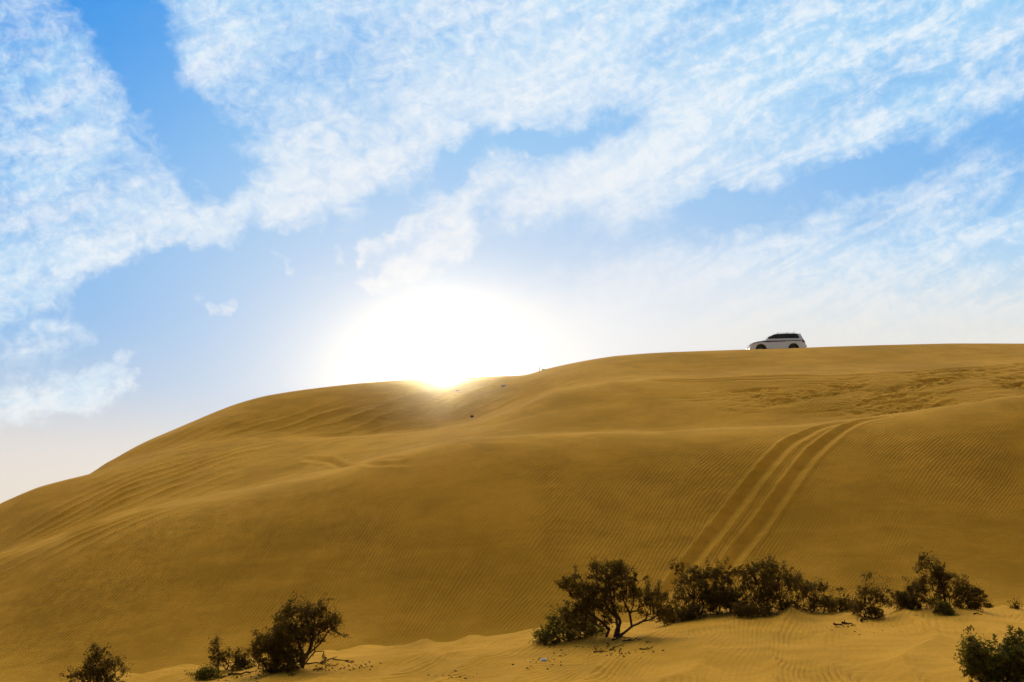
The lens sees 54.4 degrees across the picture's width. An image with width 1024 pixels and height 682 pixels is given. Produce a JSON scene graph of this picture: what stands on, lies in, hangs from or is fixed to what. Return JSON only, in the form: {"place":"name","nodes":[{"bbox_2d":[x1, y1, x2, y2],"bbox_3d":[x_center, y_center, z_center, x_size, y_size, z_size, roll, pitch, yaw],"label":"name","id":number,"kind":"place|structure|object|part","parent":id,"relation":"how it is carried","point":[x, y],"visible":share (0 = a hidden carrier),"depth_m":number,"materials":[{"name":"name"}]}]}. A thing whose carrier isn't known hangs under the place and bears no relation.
{"place":"outdoors","nodes":[
{"label":"outdoors","id":0,"kind":"place"},
{"bbox_2d":[0,343,1023,681],"bbox_3d":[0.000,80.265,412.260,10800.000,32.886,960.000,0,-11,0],"label":"sand dunes","id":1,"kind":"structure","parent":0,"point":[424,529],"depth_m":51.25,"materials":[{"name":"sand"}]},
{"bbox_2d":[58,641,131,681],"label":"bush","id":2,"kind":"object","parent":1,"relation":"on","point":[104,664],"visible":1,"depth_m":23.85,"materials":[{"name":"green plant"}]},
{"bbox_2d":[184,663,225,680],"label":"bush","id":3,"kind":"object","parent":1,"relation":"on","point":[205,672],"visible":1,"depth_m":24.66,"materials":[{"name":"green plant"}]},
{"bbox_2d":[204,633,257,669],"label":"bush","id":4,"kind":"object","parent":1,"relation":"on","point":[240,661],"visible":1,"depth_m":25.86,"materials":[{"name":"green plant"}]},
{"bbox_2d":[228,671,253,675],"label":"dead branch","id":5,"kind":"object","parent":1,"relation":"on","point":[229,674],"visible":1,"depth_m":23.81,"materials":[{"name":"brown wood"}]},
{"bbox_2d":[240,603,314,675],"bbox_3d":[-5.577,7.233,23.907,1.839,1.843,0.991,0,-11,0],"label":"bush","id":6,"kind":"object","parent":1,"relation":"on","point":[286,652],"visible":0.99,"depth_m":23.72,"materials":[{"name":"green plant"}]},
{"bbox_2d":[270,592,350,667],"bbox_3d":[-4.957,7.066,24.352,2.034,1.849,0.996,0,-11,0],"label":"desert tree","id":7,"kind":"object","parent":1,"relation":"on","point":[330,620],"visible":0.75,"depth_m":24.29,"materials":[{"name":"green plant"}]},
{"bbox_2d":[528,602,611,645],"bbox_3d":[1.489,7.328,25.613,2.166,1.305,0.995,0,-11,0],"label":"bush","id":8,"kind":"object","parent":1,"relation":"on","point":[546,635],"visible":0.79,"depth_m":25.50,"materials":[{"name":"green plant"}]},
{"bbox_2d":[553,556,680,637],"bbox_3d":[2.675,6.550,25.412,3.265,2.086,1.382,0,-11,0],"label":"desert tree","id":9,"kind":"object","parent":1,"relation":"on","point":[587,606],"visible":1,"depth_m":25.24,"materials":[{"name":"green plant"}]},
{"bbox_2d":[654,595,707,623],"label":"bush","id":10,"kind":"object","parent":1,"relation":"on","point":[683,614],"visible":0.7,"depth_m":27.60,"materials":[{"name":"green plant"}]},
{"bbox_2d":[669,557,728,618],"bbox_3d":[5.411,7.091,28.379,1.857,1.930,1.405,0,-11,0],"label":"bush","id":11,"kind":"object","parent":1,"relation":"on","point":[698,579],"visible":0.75,"depth_m":28.30,"materials":[{"name":"green plant"}]},
{"bbox_2d":[699,556,753,614],"bbox_3d":[6.058,7.004,28.155,1.586,1.786,1.246,0,-11,0],"label":"bush","id":12,"kind":"object","parent":1,"relation":"on","point":[726,599],"visible":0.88,"depth_m":27.99,"materials":[{"name":"green plant"}]},
{"bbox_2d":[730,591,778,617],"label":"bush","id":13,"kind":"object","parent":1,"relation":"on","point":[750,611],"visible":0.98,"depth_m":26.89,"materials":[{"name":"green plant"}]},
{"bbox_2d":[736,553,805,611],"bbox_3d":[7.223,6.844,27.811,1.932,1.842,1.390,0,-11,0],"label":"bush","id":14,"kind":"object","parent":1,"relation":"on","point":[769,587],"visible":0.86,"depth_m":27.69,"materials":[{"name":"green plant"}]},
{"bbox_2d":[746,332,806,349],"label":"parked car","id":15,"kind":"object","parent":1,"relation":"on","point":[782,340],"visible":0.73,"depth_m":85.20,"materials":[{"name":"white paint"}]},
{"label":"door","id":16,"kind":"part","parent":15,"relation":"part of","materials":[{"name":"white paint"}]},
{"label":"side window","id":17,"kind":"part","parent":15,"relation":"part of","materials":[{"name":"black glass"}]},
{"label":"door","id":18,"kind":"part","parent":15,"relation":"part of","materials":[{"name":"white paint"}]},
{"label":"side window","id":19,"kind":"part","parent":15,"relation":"part of","materials":[{"name":"black glass"}]},
{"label":"side window","id":20,"kind":"part","parent":15,"relation":"part of","materials":[{"name":"black glass"}]},
{"bbox_2d":[784,567,838,612],"bbox_3d":[8.452,7.204,28.429,1.651,1.476,1.018,0,-11,0],"label":"bush","id":21,"kind":"object","parent":1,"relation":"on","point":[814,600],"visible":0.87,"depth_m":28.26,"materials":[{"name":"green plant"}]},
{"bbox_2d":[818,579,855,611],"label":"bush","id":22,"kind":"object","parent":1,"relation":"on","point":[842,602],"visible":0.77,"depth_m":28.59,"materials":[{"name":"green plant"}]},
{"bbox_2d":[846,571,893,618],"bbox_3d":[9.833,7.070,27.337,1.433,1.489,0.784,0,-11,0],"label":"bush","id":23,"kind":"object","parent":1,"relation":"on","point":[859,606],"visible":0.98,"depth_m":27.25,"materials":[{"name":"green plant"}]},
{"bbox_2d":[884,576,932,609],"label":"bush","id":24,"kind":"object","parent":1,"relation":"on","point":[908,601],"visible":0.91,"depth_m":27.76,"materials":[{"name":"green plant"}]},
{"bbox_2d":[912,547,968,607],"bbox_3d":[11.716,6.530,27.371,1.544,1.688,0.900,0,-11,0],"label":"bush","id":25,"kind":"object","parent":1,"relation":"on","point":[939,574],"visible":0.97,"depth_m":27.27,"materials":[{"name":"green plant"}]},
{"bbox_2d":[931,596,959,615],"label":"bush","id":26,"kind":"object","parent":1,"relation":"on","point":[941,607],"visible":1,"depth_m":26.52,"materials":[{"name":"green plant"}]},
{"bbox_2d":[948,577,987,611],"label":"bush","id":27,"kind":"object","parent":1,"relation":"on","point":[970,594],"visible":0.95,"depth_m":27.60,"materials":[{"name":"green plant"}]},
{"bbox_2d":[982,600,993,607],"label":"sprig","id":28,"kind":"object","parent":1,"relation":"on","point":[989,605],"visible":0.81,"depth_m":29.96,"materials":[{"name":"green plant"}]},
{"bbox_2d":[953,625,1023,681],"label":"bush","id":29,"kind":"object","parent":1,"relation":"on","point":[1006,661],"visible":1,"depth_m":18.05,"materials":[{"name":"green plant"}]},
{"bbox_2d":[1008,597,1022,608],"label":"sprig","id":30,"kind":"object","parent":1,"relation":"on","point":[1015,606],"visible":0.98,"depth_m":28.93,"materials":[{"name":"green plant"}]},
{"bbox_2d":[0,0,1023,502],"label":"sky","id":31,"kind":"structure","parent":0,"point":[207,207],"materials":[{"name":"blue"}]},
{"bbox_2d":[212,625,893,681],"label":"bark crumbs","id":32,"kind":"object","parent":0,"point":[477,673],"visible":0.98,"depth_m":23.64,"materials":[{"name":"brown wood"}]}
]}

